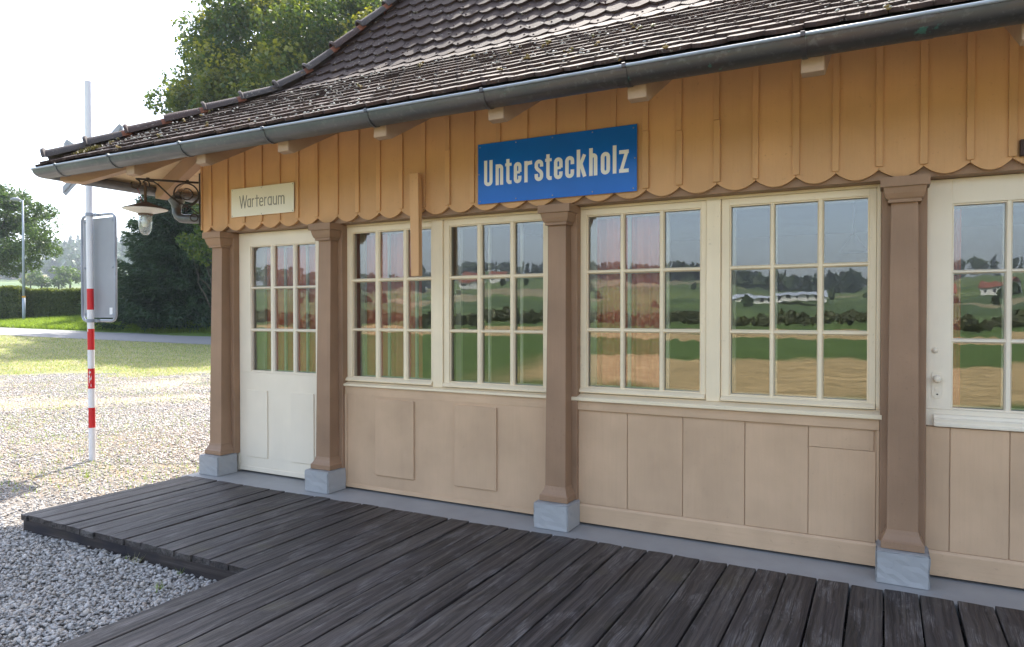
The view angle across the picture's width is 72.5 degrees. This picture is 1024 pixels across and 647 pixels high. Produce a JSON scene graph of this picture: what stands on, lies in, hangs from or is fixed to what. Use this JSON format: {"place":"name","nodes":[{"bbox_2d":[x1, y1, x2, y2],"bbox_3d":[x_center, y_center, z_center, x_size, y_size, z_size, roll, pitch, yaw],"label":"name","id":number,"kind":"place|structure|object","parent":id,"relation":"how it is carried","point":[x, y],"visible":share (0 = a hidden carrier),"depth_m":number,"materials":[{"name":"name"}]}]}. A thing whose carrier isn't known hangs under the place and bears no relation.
{"place":"outdoors","nodes":[
{"label":"outdoors","id":0,"kind":"place"},
{"bbox_2d":[0,372,209,528],"bbox_3d":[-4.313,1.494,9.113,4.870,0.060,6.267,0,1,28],"label":"gravel","id":1,"kind":"structure","parent":0,"point":[12,520],"depth_m":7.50,"materials":[{"name":"beige gravel"}]},
{"bbox_2d":[0,314,210,333],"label":"bank grass","id":2,"kind":"structure","parent":0,"point":[71,322],"depth_m":35.17,"materials":[{"name":"green plant"}]},
{"bbox_2d":[0,327,210,343],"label":"road","id":3,"kind":"structure","parent":0,"point":[144,337],"depth_m":31.74,"materials":[{"name":"grey asphalt"}]},
{"bbox_2d":[0,521,216,646],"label":"gravel","id":4,"kind":"structure","parent":0,"point":[55,632],"depth_m":4.09,"materials":[{"name":"grey gravel"}]},
{"bbox_2d":[0,0,256,242],"label":"sky","id":5,"kind":"structure","parent":0,"point":[48,48],"materials":[{"name":"white"}]},
{"bbox_2d":[0,267,966,646],"bbox_3d":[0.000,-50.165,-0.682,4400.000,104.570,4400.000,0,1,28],"label":"ground","id":6,"kind":"structure","parent":0,"point":[84,401],"depth_m":12.64,"materials":[{"name":"beige gravel"}]},
{"bbox_2d":[0,285,30,319],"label":"hedge","id":7,"kind":"object","parent":6,"relation":"on","point":[10,305],"visible":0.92,"depth_m":39.01,"materials":[{"name":"green plant"}]},
{"bbox_2d":[10,197,25,319],"bbox_3d":[-27.205,-3.513,38.456,0.782,6.869,0.216,0,1,4],"label":"street lamp","id":8,"kind":"object","parent":6,"relation":"on","point":[23,279],"visible":0.93,"depth_m":38.41,"materials":[{"name":"metal"}]},
{"bbox_2d":[18,273,36,287],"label":"tree","id":9,"kind":"object","parent":6,"relation":"on","point":[28,282],"visible":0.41,"depth_m":159.00,"materials":[{"name":"green plant"}]},
{"bbox_2d":[0,183,63,277],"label":"oak tree","id":10,"kind":"object","parent":6,"relation":"on","point":[11,223],"visible":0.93,"depth_m":55.24,"materials":[{"name":"green plant"}]},
{"bbox_2d":[27,269,51,288],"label":"tree","id":11,"kind":"object","parent":6,"relation":"on","point":[39,279],"visible":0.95,"depth_m":148.99,"materials":[{"name":"green plant"}]},
{"bbox_2d":[0,254,80,279],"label":"hill wood","id":12,"kind":"object","parent":6,"relation":"on","point":[73,260],"visible":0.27,"depth_m":389.42,"materials":[{"name":"green plant"}]},
{"bbox_2d":[18,287,80,317],"bbox_3d":[-25.384,-1.177,40.181,5.770,2.111,1.226,0,1,0],"label":"hedge","id":13,"kind":"object","parent":6,"relation":"on","point":[47,301],"visible":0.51,"depth_m":39.71,"materials":[{"name":"green plant"}]},
{"bbox_2d":[47,265,72,288],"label":"tree","id":14,"kind":"object","parent":6,"relation":"on","point":[61,278],"visible":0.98,"depth_m":149.79,"materials":[{"name":"green plant"}]},
{"bbox_2d":[0,232,132,272],"bbox_3d":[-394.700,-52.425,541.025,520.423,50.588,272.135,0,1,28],"label":"hill wood","id":15,"kind":"object","parent":6,"relation":"on","point":[72,246],"visible":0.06,"depth_m":464.11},
{"bbox_2d":[54,266,80,287],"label":"tree","id":16,"kind":"object","parent":6,"relation":"on","point":[76,276],"visible":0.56,"depth_m":154.67,"materials":[{"name":"green plant"}]},
{"bbox_2d":[63,80,122,460],"bbox_3d":[-4.696,-0.575,7.748,1.121,4.180,0.120,0,1,28],"label":"crossing sign post","id":17,"kind":"object","parent":6,"relation":"on","point":[98,267],"visible":0.94,"depth_m":7.69,"materials":[{"name":"grey metal"}]},
{"bbox_2d":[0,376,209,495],"bbox_3d":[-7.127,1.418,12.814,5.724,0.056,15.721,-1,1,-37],"label":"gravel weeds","id":18,"kind":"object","parent":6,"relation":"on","point":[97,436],"visible":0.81,"depth_m":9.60,"materials":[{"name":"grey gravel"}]},
{"bbox_2d":[0,335,210,380],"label":"lawn grass","id":19,"kind":"structure","parent":6,"relation":"on","point":[101,366],"depth_m":23.04,"materials":[{"name":"green plant"}]},
{"bbox_2d":[77,194,211,333],"bbox_3d":[-17.928,-5.203,38.136,9.681,12.021,10.096,0,1,1],"label":"spruce tree","id":20,"kind":"object","parent":6,"relation":"on","point":[154,278],"visible":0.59,"depth_m":35.60,"materials":[{"name":"green plant"}]},
{"bbox_2d":[120,85,173,276],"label":"spruce tree","id":21,"kind":"object","parent":6,"relation":"on","point":[126,254],"visible":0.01,"depth_m":45.15,"materials":[{"name":"green plant"}]},
{"bbox_2d":[145,234,211,324],"bbox_3d":[-15.603,-4.621,38.935,8.912,10.046,9.572,0,1,-3],"label":"spruce tree","id":22,"kind":"object","parent":6,"relation":"on","point":[186,314],"visible":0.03,"depth_m":35.88,"materials":[{"name":"green plant"}]},
{"bbox_2d":[174,202,211,308],"bbox_3d":[-12.970,-2.500,30.002,2.836,7.078,2.678,0,1,-32],"label":"young broadleaf tree","id":23,"kind":"object","parent":6,"relation":"on","point":[203,245],"visible":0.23,"depth_m":29.58,"materials":[{"name":"green plant"}]},
{"bbox_2d":[142,0,382,224],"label":"lime tree","id":24,"kind":"object","parent":6,"relation":"on","point":[290,37],"visible":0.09,"depth_m":34.60,"materials":[{"name":"green plant"}]},
{"bbox_2d":[21,476,1023,646],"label":"boardwalk","id":25,"kind":"structure","parent":6,"relation":"on","point":[285,569],"depth_m":3.75,"materials":[{"name":"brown wood"}]},
{"bbox_2d":[30,0,1023,623],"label":"station building","id":26,"kind":"structure","parent":6,"relation":"on","point":[796,412],"depth_m":4.86,"materials":[{"name":"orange wood"}]},
{"bbox_2d":[71,145,102,154],"bbox_3d":[-3.731,-1.542,6.163,0.292,0.134,0.214,0,1,28],"label":"moss cushion","id":27,"kind":"object","parent":26,"relation":"on","point":[94,147],"visible":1,"depth_m":6.11,"materials":[{"name":"green plant"}]},
{"bbox_2d":[121,173,199,233],"bbox_3d":[-3.300,-1.138,6.507,0.639,0.624,0.393,0,1,5],"label":"bracket lamp","id":28,"kind":"object","parent":26,"relation":"attached to","point":[145,208],"visible":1,"depth_m":6.51,"materials":[{"name":"metal"}]},
{"bbox_2d":[231,182,293,217],"bbox_3d":[-2.243,-1.103,6.257,0.784,0.258,0.008,0,1,28],"label":"waiting room sign","id":29,"kind":"object","parent":26,"relation":"attached to","point":[265,199],"visible":1,"depth_m":6.25,"materials":[{"name":"beige metal"}]},
{"bbox_2d":[238,229,318,478],"bbox_3d":[-2.070,0.274,6.479,1.160,2.252,0.201,0,1,28],"label":"door","id":30,"kind":"structure","parent":26,"relation":"in","point":[278,407],"depth_m":6.48,"materials":[{"name":"paint"}]},
{"bbox_2d":[267,246,315,371],"bbox_3d":[-2.116,-0.175,6.650,0.990,1.310,0.059,0,1,28],"label":"curtain","id":31,"kind":"object","parent":26,"relation":"hanging from","point":[301,301],"visible":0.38,"depth_m":6.64,"materials":[{"name":"fabric"}]},
{"bbox_2d":[357,233,422,377],"bbox_3d":[-1.177,-0.169,6.150,0.940,1.310,0.059,0,1,28],"label":"curtain","id":32,"kind":"object","parent":26,"relation":"hanging from","point":[397,353],"visible":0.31,"depth_m":6.09,"materials":[{"name":"fabric"}]},
{"bbox_2d":[409,173,421,276],"bbox_3d":[-0.737,-0.763,5.420,0.089,0.798,0.082,0,1,28],"label":"wooden lath","id":33,"kind":"object","parent":26,"relation":"attached to","point":[415,180],"visible":1,"depth_m":5.38,"materials":[{"name":"paint"}]},
{"bbox_2d":[343,210,547,397],"bbox_3d":[-0.532,-0.151,5.629,1.993,1.380,0.242,0,1,28],"label":"window","id":34,"kind":"structure","parent":26,"relation":"in","point":[441,278],"depth_m":5.57,"materials":[{"name":"beige paint"}]},
{"bbox_2d":[478,124,636,204],"bbox_3d":[0.286,-1.103,4.910,1.224,0.443,0.008,0,1,28],"label":"station sign","id":35,"kind":"object","parent":26,"relation":"attached to","point":[593,162],"visible":1,"depth_m":4.88,"materials":[{"name":"blue metal"}]},
{"bbox_2d":[589,215,659,387],"bbox_3d":[0.783,-0.154,5.106,0.620,1.310,0.059,0,1,28],"label":"curtain","id":36,"kind":"object","parent":26,"relation":"hanging from","point":[645,301],"visible":0.55,"depth_m":5.07,"materials":[{"name":"fabric"}]},
{"bbox_2d":[571,184,881,419],"bbox_3d":[1.343,-0.137,4.619,1.957,1.380,0.261,0,1,28],"label":"window","id":37,"kind":"structure","parent":26,"relation":"in","point":[718,268],"depth_m":4.54,"materials":[{"name":"beige paint"}]},
{"bbox_2d":[952,208,961,407],"bbox_3d":[2.601,-0.141,4.138,0.100,1.310,0.059,0,1,28],"label":"curtain","id":38,"kind":"object","parent":26,"relation":"hanging from","point":[957,305],"visible":0.38,"depth_m":4.13,"materials":[{"name":"fabric"}]},
{"bbox_2d":[926,173,1023,431],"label":"service door","id":39,"kind":"structure","parent":26,"relation":"in","point":[1006,191],"depth_m":3.94,"materials":[{"name":"paint"}]}
]}

